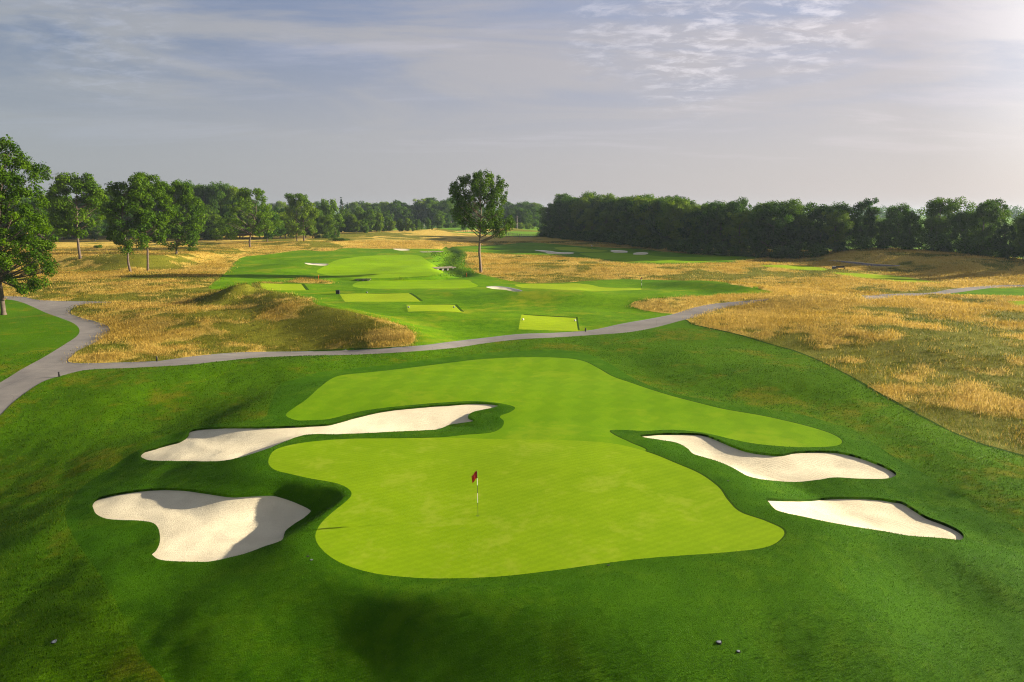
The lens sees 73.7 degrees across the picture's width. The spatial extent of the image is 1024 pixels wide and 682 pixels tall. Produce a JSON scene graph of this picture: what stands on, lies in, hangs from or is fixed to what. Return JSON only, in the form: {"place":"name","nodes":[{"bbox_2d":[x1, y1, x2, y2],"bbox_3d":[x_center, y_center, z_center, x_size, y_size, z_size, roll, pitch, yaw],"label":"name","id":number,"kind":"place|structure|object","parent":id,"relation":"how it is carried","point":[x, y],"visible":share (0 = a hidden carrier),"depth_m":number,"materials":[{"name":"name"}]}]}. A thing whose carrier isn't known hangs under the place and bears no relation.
{"place":"outdoors","nodes":[
{"label":"outdoors","id":0,"kind":"place"},
{"bbox_2d":[354,251,471,279],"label":"creek bank","id":1,"kind":"structure","parent":0,"point":[461,271],"depth_m":178.62,"materials":[{"name":"plant"}]},
{"bbox_2d":[366,250,474,279],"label":"creek weeds","id":2,"kind":"object","parent":1,"relation":"on","point":[450,260],"visible":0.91,"depth_m":212.78,"materials":[{"name":"green plant"}]},
{"bbox_2d":[0,299,1023,681],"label":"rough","id":3,"kind":"object","parent":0,"point":[30,333],"visible":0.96,"depth_m":49.55,"materials":[{"name":"green plant"}]},
{"bbox_2d":[0,134,58,314],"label":"broadleaf tree","id":4,"kind":"object","parent":3,"relation":"on","point":[11,193],"visible":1,"depth_m":96.61,"materials":[{"name":"green plant"}]},
{"bbox_2d":[0,328,1023,681],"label":"rough grass","id":5,"kind":"structure","parent":3,"relation":"on","point":[696,362],"depth_m":47.23,"materials":[{"name":"green plant"}]},
{"bbox_2d":[0,285,1023,414],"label":"cart path","id":6,"kind":"structure","parent":0,"point":[15,386],"depth_m":74.55,"materials":[{"name":"grey asphalt"}]},
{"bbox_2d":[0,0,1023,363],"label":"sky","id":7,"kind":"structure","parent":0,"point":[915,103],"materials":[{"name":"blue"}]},
{"bbox_2d":[2,228,1023,454],"bbox_3d":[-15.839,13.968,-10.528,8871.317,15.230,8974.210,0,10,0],"label":"meadow","id":8,"kind":"structure","parent":0,"point":[434,234],"depth_m":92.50,"materials":[{"name":"beige plant"}]},
{"bbox_2d":[14,196,46,238],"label":"background tree","id":9,"kind":"object","parent":8,"relation":"on","point":[28,201],"visible":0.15,"depth_m":321.34,"materials":[{"name":"green plant"}]},
{"bbox_2d":[36,172,110,258],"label":"broadleaf tree","id":10,"kind":"object","parent":8,"relation":"on","point":[60,186],"visible":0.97,"depth_m":182.53,"materials":[{"name":"green plant"}]},
{"bbox_2d":[84,215,102,240],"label":"understory tree","id":11,"kind":"object","parent":8,"relation":"on","point":[95,234],"visible":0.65,"depth_m":332.05,"materials":[{"name":"green plant"}]},
{"bbox_2d":[77,194,118,239],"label":"background tree","id":12,"kind":"object","parent":8,"relation":"on","point":[102,227],"visible":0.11,"depth_m":336.93,"materials":[{"name":"green plant"}]},
{"bbox_2d":[98,174,156,271],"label":"broadleaf tree","id":13,"kind":"object","parent":8,"relation":"on","point":[141,183],"visible":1,"depth_m":165.56,"materials":[{"name":"green plant"}]},
{"bbox_2d":[125,171,177,270],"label":"broadleaf tree","id":14,"kind":"object","parent":8,"relation":"on","point":[157,189],"visible":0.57,"depth_m":170.52,"materials":[{"name":"green plant"}]},
{"bbox_2d":[157,180,211,253],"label":"broadleaf tree","id":15,"kind":"object","parent":8,"relation":"on","point":[191,200],"visible":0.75,"depth_m":199.33,"materials":[{"name":"green plant"}]},
{"bbox_2d":[190,204,219,239],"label":"understory tree","id":16,"kind":"object","parent":8,"relation":"on","point":[205,235],"visible":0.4,"depth_m":337.09,"materials":[{"name":"green plant"}]},
{"bbox_2d":[193,184,218,219],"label":"background tree","id":17,"kind":"object","parent":8,"relation":"on","point":[200,190],"visible":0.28,"depth_m":361.40,"materials":[{"name":"green plant"}]},
{"bbox_2d":[206,213,227,239],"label":"understory tree","id":18,"kind":"object","parent":8,"relation":"on","point":[215,218],"visible":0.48,"depth_m":332.16,"materials":[{"name":"green plant"}]},
{"bbox_2d":[202,181,237,216],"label":"background tree","id":19,"kind":"object","parent":8,"relation":"on","point":[220,195],"visible":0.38,"depth_m":359.31,"materials":[{"name":"green plant"}]},
{"bbox_2d":[214,185,254,212],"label":"background tree","id":20,"kind":"object","parent":8,"relation":"on","point":[232,191],"visible":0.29,"depth_m":360.80,"materials":[{"name":"green plant"}]},
{"bbox_2d":[222,198,246,237],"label":"background tree","id":21,"kind":"object","parent":8,"relation":"on","point":[225,210],"visible":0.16,"depth_m":347.56,"materials":[{"name":"green plant"}]},
{"bbox_2d":[207,187,283,246],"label":"spreading tree","id":22,"kind":"object","parent":8,"relation":"on","point":[265,225],"visible":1,"depth_m":259.67,"materials":[{"name":"green plant"}]},
{"bbox_2d":[255,209,279,241],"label":"broadleaf tree","id":23,"kind":"object","parent":8,"relation":"on","point":[275,231],"visible":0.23,"depth_m":298.41,"materials":[{"name":"green plant"}]},
{"bbox_2d":[276,211,294,238],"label":"understory tree","id":24,"kind":"object","parent":8,"relation":"on","point":[283,215],"visible":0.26,"depth_m":342.39,"materials":[{"name":"green plant"}]},
{"bbox_2d":[283,193,309,240],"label":"broadleaf tree","id":25,"kind":"object","parent":8,"relation":"on","point":[300,197],"visible":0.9,"depth_m":315.25,"materials":[{"name":"green plant"}]},
{"bbox_2d":[284,199,319,240],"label":"broadleaf tree","id":26,"kind":"object","parent":8,"relation":"on","point":[311,212],"visible":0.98,"depth_m":316.24,"materials":[{"name":"green plant"}]},
{"bbox_2d":[314,214,335,234],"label":"understory tree","id":27,"kind":"object","parent":8,"relation":"on","point":[323,220],"visible":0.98,"depth_m":348.18,"materials":[{"name":"green plant"}]},
{"bbox_2d":[316,199,342,234],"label":"understory tree","id":28,"kind":"object","parent":8,"relation":"on","point":[331,208],"visible":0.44,"depth_m":368.68,"materials":[{"name":"green plant"}]},
{"bbox_2d":[326,214,345,236],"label":"understory tree","id":29,"kind":"object","parent":8,"relation":"on","point":[338,219],"visible":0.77,"depth_m":353.56,"materials":[{"name":"green plant"}]},
{"bbox_2d":[338,208,351,231],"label":"hedgerow tree","id":30,"kind":"object","parent":8,"relation":"on","point":[345,221],"visible":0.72,"depth_m":407.27,"materials":[{"name":"green plant"}]},
{"bbox_2d":[354,206,366,230],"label":"hedgerow tree","id":31,"kind":"object","parent":8,"relation":"on","point":[359,212],"visible":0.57,"depth_m":411.67,"materials":[{"name":"green plant"}]},
{"bbox_2d":[363,209,375,231],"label":"hedgerow tree","id":32,"kind":"object","parent":8,"relation":"on","point":[371,217],"visible":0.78,"depth_m":411.82,"materials":[{"name":"green plant"}]},
{"bbox_2d":[375,212,383,231],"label":"hedgerow tree","id":33,"kind":"object","parent":8,"relation":"on","point":[380,221],"visible":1,"depth_m":409.33,"materials":[{"name":"green plant"}]},
{"bbox_2d":[448,169,515,272],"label":"lone tree","id":34,"kind":"object","parent":8,"relation":"on","point":[490,215],"visible":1,"depth_m":163.68,"materials":[{"name":"green plant"}]},
{"bbox_2d":[536,203,554,228],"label":"tree","id":35,"kind":"object","parent":8,"relation":"on","point":[546,215],"visible":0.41,"depth_m":373.31,"materials":[{"name":"green plant"}]},
{"bbox_2d":[547,205,563,230],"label":"tree","id":36,"kind":"object","parent":8,"relation":"on","point":[553,226],"visible":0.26,"depth_m":361.68,"materials":[{"name":"green plant"}]},
{"bbox_2d":[552,195,576,230],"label":"tree","id":37,"kind":"object","parent":8,"relation":"on","point":[564,201],"visible":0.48,"depth_m":352.17,"materials":[{"name":"green plant"}]},
{"bbox_2d":[568,197,591,231],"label":"tree","id":38,"kind":"object","parent":8,"relation":"on","point":[580,206],"visible":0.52,"depth_m":333.01,"materials":[{"name":"green plant"}]},
{"bbox_2d":[587,193,620,218],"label":"tree","id":39,"kind":"object","parent":8,"relation":"on","point":[599,199],"visible":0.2,"depth_m":324.79,"materials":[{"name":"green plant"}]},
{"bbox_2d":[623,209,655,237],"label":"tree","id":40,"kind":"object","parent":8,"relation":"on","point":[631,224],"visible":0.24,"depth_m":280.22,"materials":[{"name":"green plant"}]},
{"bbox_2d":[632,196,662,237],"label":"tree","id":41,"kind":"object","parent":8,"relation":"on","point":[641,231],"visible":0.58,"depth_m":274.26,"materials":[{"name":"green plant"}]},
{"bbox_2d":[637,196,667,238],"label":"tree","id":42,"kind":"object","parent":8,"relation":"on","point":[650,223],"visible":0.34,"depth_m":267.35,"materials":[{"name":"green plant"}]},
{"bbox_2d":[654,195,690,239],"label":"tree","id":43,"kind":"object","parent":8,"relation":"on","point":[665,209],"visible":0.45,"depth_m":255.49,"materials":[{"name":"green plant"}]},
{"bbox_2d":[659,199,702,240],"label":"tree","id":44,"kind":"object","parent":8,"relation":"on","point":[675,209],"visible":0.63,"depth_m":251.29,"materials":[{"name":"green plant"}]},
{"bbox_2d":[678,209,701,238],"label":"tree","id":45,"kind":"object","parent":8,"relation":"on","point":[684,232],"visible":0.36,"depth_m":245.66,"materials":[{"name":"green plant"}]},
{"bbox_2d":[688,216,716,243],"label":"tree","id":46,"kind":"object","parent":8,"relation":"on","point":[694,225],"visible":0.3,"depth_m":241.00,"materials":[{"name":"green plant"}]},
{"bbox_2d":[695,210,717,245],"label":"tree","id":47,"kind":"object","parent":8,"relation":"on","point":[706,237],"visible":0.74,"depth_m":234.29,"materials":[{"name":"green plant"}]},
{"bbox_2d":[698,242,714,254],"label":"bush","id":48,"kind":"object","parent":8,"relation":"on","point":[708,248],"visible":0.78,"depth_m":231.20,"materials":[{"name":"green plant"}]},
{"bbox_2d":[702,200,732,235],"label":"tree","id":49,"kind":"object","parent":8,"relation":"on","point":[715,206],"visible":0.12,"depth_m":240.05,"materials":[{"name":"green plant"}]},
{"bbox_2d":[724,197,752,246],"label":"tree","id":50,"kind":"object","parent":8,"relation":"on","point":[735,206],"visible":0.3,"depth_m":231.15,"materials":[{"name":"green plant"}]},
{"bbox_2d":[752,202,775,247],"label":"tree","id":51,"kind":"object","parent":8,"relation":"on","point":[760,206],"visible":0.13,"depth_m":225.70,"materials":[{"name":"green plant"}]},
{"bbox_2d":[747,204,797,247],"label":"tree","id":52,"kind":"object","parent":8,"relation":"on","point":[781,231],"visible":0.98,"depth_m":214.10,"materials":[{"name":"green plant"}]},
{"bbox_2d":[768,244,786,258],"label":"bush","id":53,"kind":"object","parent":8,"relation":"on","point":[776,250],"visible":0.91,"depth_m":212.57,"materials":[{"name":"green plant"}]},
{"bbox_2d":[767,199,812,245],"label":"tree","id":54,"kind":"object","parent":8,"relation":"on","point":[797,210],"visible":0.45,"depth_m":215.92,"materials":[{"name":"green plant"}]},
{"bbox_2d":[777,242,805,258],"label":"bush","id":55,"kind":"object","parent":8,"relation":"on","point":[789,249],"visible":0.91,"depth_m":210.87,"materials":[{"name":"green plant"}]},
{"bbox_2d":[799,242,828,257],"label":"bush","id":56,"kind":"object","parent":8,"relation":"on","point":[812,249],"visible":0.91,"depth_m":208.17,"materials":[{"name":"green plant"}]},
{"bbox_2d":[794,201,834,245],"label":"tree","id":57,"kind":"object","parent":8,"relation":"on","point":[816,210],"visible":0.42,"depth_m":215.64,"materials":[{"name":"green plant"}]},
{"bbox_2d":[818,210,853,247],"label":"tree","id":58,"kind":"object","parent":8,"relation":"on","point":[834,222],"visible":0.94,"depth_m":208.91,"materials":[{"name":"green plant"}]},
{"bbox_2d":[812,201,859,247],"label":"tree","id":59,"kind":"object","parent":8,"relation":"on","point":[841,207],"visible":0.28,"depth_m":214.41,"materials":[{"name":"green plant"}]},
{"bbox_2d":[830,241,853,252],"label":"bush","id":60,"kind":"object","parent":8,"relation":"on","point":[842,246],"visible":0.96,"depth_m":208.15,"materials":[{"name":"green plant"}]},
{"bbox_2d":[845,235,873,249],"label":"bush","id":61,"kind":"object","parent":8,"relation":"on","point":[863,242],"visible":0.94,"depth_m":205.84,"materials":[{"name":"green plant"}]},
{"bbox_2d":[850,215,871,245],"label":"tree","id":62,"kind":"object","parent":8,"relation":"on","point":[858,222],"visible":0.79,"depth_m":209.67,"materials":[{"name":"green plant"}]},
{"bbox_2d":[850,197,880,238],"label":"tree","id":63,"kind":"object","parent":8,"relation":"on","point":[866,204],"visible":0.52,"depth_m":211.57,"materials":[{"name":"green plant"}]},
{"bbox_2d":[872,235,894,248],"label":"bush","id":64,"kind":"object","parent":8,"relation":"on","point":[877,243],"visible":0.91,"depth_m":205.95,"materials":[{"name":"green plant"}]},
{"bbox_2d":[872,218,898,244],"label":"tree","id":65,"kind":"object","parent":8,"relation":"on","point":[882,226],"visible":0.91,"depth_m":205.99,"materials":[{"name":"green plant"}]},
{"bbox_2d":[883,202,921,245],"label":"tree","id":66,"kind":"object","parent":8,"relation":"on","point":[894,214],"visible":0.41,"depth_m":211.24,"materials":[{"name":"green plant"}]},
{"bbox_2d":[890,236,920,249],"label":"bush","id":67,"kind":"object","parent":8,"relation":"on","point":[904,243],"visible":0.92,"depth_m":202.37,"materials":[{"name":"green plant"}]},
{"bbox_2d":[898,210,921,239],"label":"tree","id":68,"kind":"object","parent":8,"relation":"on","point":[910,229],"visible":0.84,"depth_m":203.65,"materials":[{"name":"green plant"}]},
{"bbox_2d":[909,231,953,250],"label":"bush","id":69,"kind":"object","parent":8,"relation":"on","point":[934,239],"visible":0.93,"depth_m":198.33,"materials":[{"name":"green plant"}]},
{"bbox_2d":[919,216,950,244],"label":"tree","id":70,"kind":"object","parent":8,"relation":"on","point":[930,222],"visible":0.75,"depth_m":200.09,"materials":[{"name":"green plant"}]},
{"bbox_2d":[915,196,976,241],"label":"tree","id":71,"kind":"object","parent":8,"relation":"on","point":[948,210],"visible":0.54,"depth_m":203.65,"materials":[{"name":"green plant"}]},
{"bbox_2d":[947,210,979,246],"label":"tree","id":72,"kind":"object","parent":8,"relation":"on","point":[957,224],"visible":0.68,"depth_m":196.28,"materials":[{"name":"green plant"}]},
{"bbox_2d":[950,237,978,254],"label":"bush","id":73,"kind":"object","parent":8,"relation":"on","point":[961,245],"visible":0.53,"depth_m":191.41,"materials":[{"name":"green plant"}]},
{"bbox_2d":[962,235,1004,256],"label":"bush","id":74,"kind":"object","parent":8,"relation":"on","point":[985,246],"visible":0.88,"depth_m":186.66,"materials":[{"name":"green plant"}]},
{"bbox_2d":[962,200,1006,250],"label":"tree","id":75,"kind":"object","parent":8,"relation":"on","point":[986,212],"visible":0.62,"depth_m":188.97,"materials":[{"name":"green plant"}]},
{"bbox_2d":[974,197,1012,235],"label":"tree","id":76,"kind":"object","parent":8,"relation":"on","point":[1004,208],"visible":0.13,"depth_m":195.50,"materials":[{"name":"green plant"}]},
{"bbox_2d":[992,222,1015,254],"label":"tree","id":77,"kind":"object","parent":8,"relation":"on","point":[1004,229],"visible":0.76,"depth_m":184.63,"materials":[{"name":"green plant"}]},
{"bbox_2d":[994,245,1023,258],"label":"bush","id":78,"kind":"object","parent":8,"relation":"on","point":[1004,252],"visible":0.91,"depth_m":181.71,"materials":[{"name":"green plant"}]},
{"bbox_2d":[1007,212,1023,246],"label":"tree","id":79,"kind":"object","parent":8,"relation":"on","point":[1017,218],"visible":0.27,"depth_m":188.17,"materials":[{"name":"green plant"}]},
{"bbox_2d":[1009,215,1023,259],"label":"tree","id":80,"kind":"object","parent":8,"relation":"on","point":[1020,224],"visible":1,"depth_m":180.05,"materials":[{"name":"green plant"}]},
{"bbox_2d":[10,216,1018,258],"bbox_3d":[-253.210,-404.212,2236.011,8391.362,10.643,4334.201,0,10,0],"label":"pasture","id":81,"kind":"structure","parent":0,"point":[522,233],"depth_m":420.62,"materials":[{"name":"plant"}]},
{"bbox_2d":[384,199,403,219],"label":"distant tree","id":82,"kind":"object","parent":81,"relation":"on","point":[394,205],"visible":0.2,"depth_m":588.45,"materials":[{"name":"green plant"}]},
{"bbox_2d":[392,205,411,225],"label":"distant tree","id":83,"kind":"object","parent":81,"relation":"on","point":[400,212],"visible":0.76,"depth_m":569.64,"materials":[{"name":"green plant"}]},
{"bbox_2d":[420,197,437,224],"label":"distant tree","id":84,"kind":"object","parent":81,"relation":"on","point":[423,206],"visible":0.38,"depth_m":586.50,"materials":[{"name":"green plant"}]},
{"bbox_2d":[422,200,448,227],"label":"distant tree","id":85,"kind":"object","parent":81,"relation":"on","point":[431,206],"visible":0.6,"depth_m":578.78,"materials":[{"name":"green plant"}]},
{"bbox_2d":[433,211,446,227],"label":"distant tree","id":86,"kind":"object","parent":81,"relation":"on","point":[437,222],"visible":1,"depth_m":455.40,"materials":[{"name":"green plant"}]},
{"bbox_2d":[434,201,454,221],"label":"distant tree","id":87,"kind":"object","parent":81,"relation":"on","point":[448,206],"visible":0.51,"depth_m":579.74,"materials":[{"name":"green plant"}]},
{"bbox_2d":[517,209,533,224],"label":"distant tree","id":88,"kind":"object","parent":81,"relation":"on","point":[525,219],"visible":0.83,"depth_m":534.10,"materials":[{"name":"green plant"}]},
{"bbox_2d":[528,206,539,226],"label":"distant tree","id":89,"kind":"object","parent":81,"relation":"on","point":[535,218],"visible":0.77,"depth_m":545.13,"materials":[{"name":"green plant"}]},
{"bbox_2d":[265,204,1023,219],"bbox_3d":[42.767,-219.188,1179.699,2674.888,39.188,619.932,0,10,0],"label":"distant woods","id":90,"kind":"object","parent":81,"relation":"on","point":[1015,210],"visible":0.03,"depth_m":949.83,"materials":[{"name":"green plant"}]},
{"bbox_2d":[268,438,783,577],"bbox_3d":[-1.127,7.207,33.188,24.888,0.435,16.590,0,10,0],"label":"putting green","id":91,"kind":"object","parent":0,"point":[411,507],"visible":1,"depth_m":30.90,"materials":[{"name":"green plant"}]},
{"bbox_2d":[317,253,749,288],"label":"fairway","id":92,"kind":"structure","parent":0,"point":[385,266],"depth_m":180.55,"materials":[{"name":"green plant"}]},
{"bbox_2d":[65,350,1023,681],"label":"greenside turf","id":93,"kind":"structure","parent":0,"point":[509,658],"depth_m":24.19,"materials":[{"name":"green plant"}]},
{"bbox_2d":[93,490,310,561],"bbox_3d":[-15.858,8.471,31.936,14.157,1.476,6.412,3,11,17],"label":"sand bunker","id":94,"kind":"object","parent":93,"relation":"in","point":[196,527],"visible":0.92,"depth_m":32.56},
{"bbox_2d":[141,404,496,460],"bbox_3d":[-11.816,6.359,43.505,23.174,1.625,9.330,-2,11,-8],"label":"sand bunker","id":95,"kind":"object","parent":93,"relation":"in","point":[213,445],"visible":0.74,"depth_m":44.46},
{"bbox_2d":[286,357,841,450],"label":"fairway","id":96,"kind":"structure","parent":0,"point":[550,398],"depth_m":49.77,"materials":[{"name":"green plant"}]},
{"bbox_2d":[515,247,641,290],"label":"putting green","id":97,"kind":"object","parent":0,"point":[574,286],"visible":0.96,"depth_m":138.56,"materials":[{"name":"green plant"}]},
{"bbox_2d":[209,243,1023,345],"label":"fairway","id":98,"kind":"structure","parent":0,"point":[488,312],"depth_m":119.27,"materials":[{"name":"green plant"}]},
{"bbox_2d":[713,241,734,255],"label":"bush","id":99,"kind":"object","parent":98,"relation":"on","point":[724,246],"visible":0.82,"depth_m":227.33,"materials":[{"name":"green plant"}]},
{"bbox_2d":[735,246,755,256],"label":"bush","id":100,"kind":"object","parent":98,"relation":"on","point":[747,251],"visible":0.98,"depth_m":221.73,"materials":[{"name":"green plant"}]},
{"bbox_2d":[754,246,772,257],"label":"bush","id":101,"kind":"object","parent":98,"relation":"on","point":[765,251],"visible":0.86,"depth_m":218.13,"materials":[{"name":"green plant"}]},
{"bbox_2d":[260,265,1023,330],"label":"tee turf","id":102,"kind":"structure","parent":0,"point":[530,322],"depth_m":113.24,"materials":[{"name":"green plant"}]},
{"bbox_2d":[270,283,1023,545],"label":"turf edge","id":103,"kind":"object","parent":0,"point":[715,483],"visible":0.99,"depth_m":49.78,"materials":[{"name":"green plant"}]},
{"bbox_2d":[643,435,895,481],"bbox_3d":[13.650,6.855,38.002,13.902,0.784,6.849,5,12,24],"label":"sand bunker","id":104,"kind":"object","parent":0,"point":[799,467],"visible":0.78,"depth_m":38.30},
{"bbox_2d":[768,499,962,539],"bbox_3d":[16.021,7.981,32.022,8.548,1.253,5.297,0,10,0],"label":"sand bunker","id":105,"kind":"object","parent":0,"point":[897,518],"visible":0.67,"depth_m":32.44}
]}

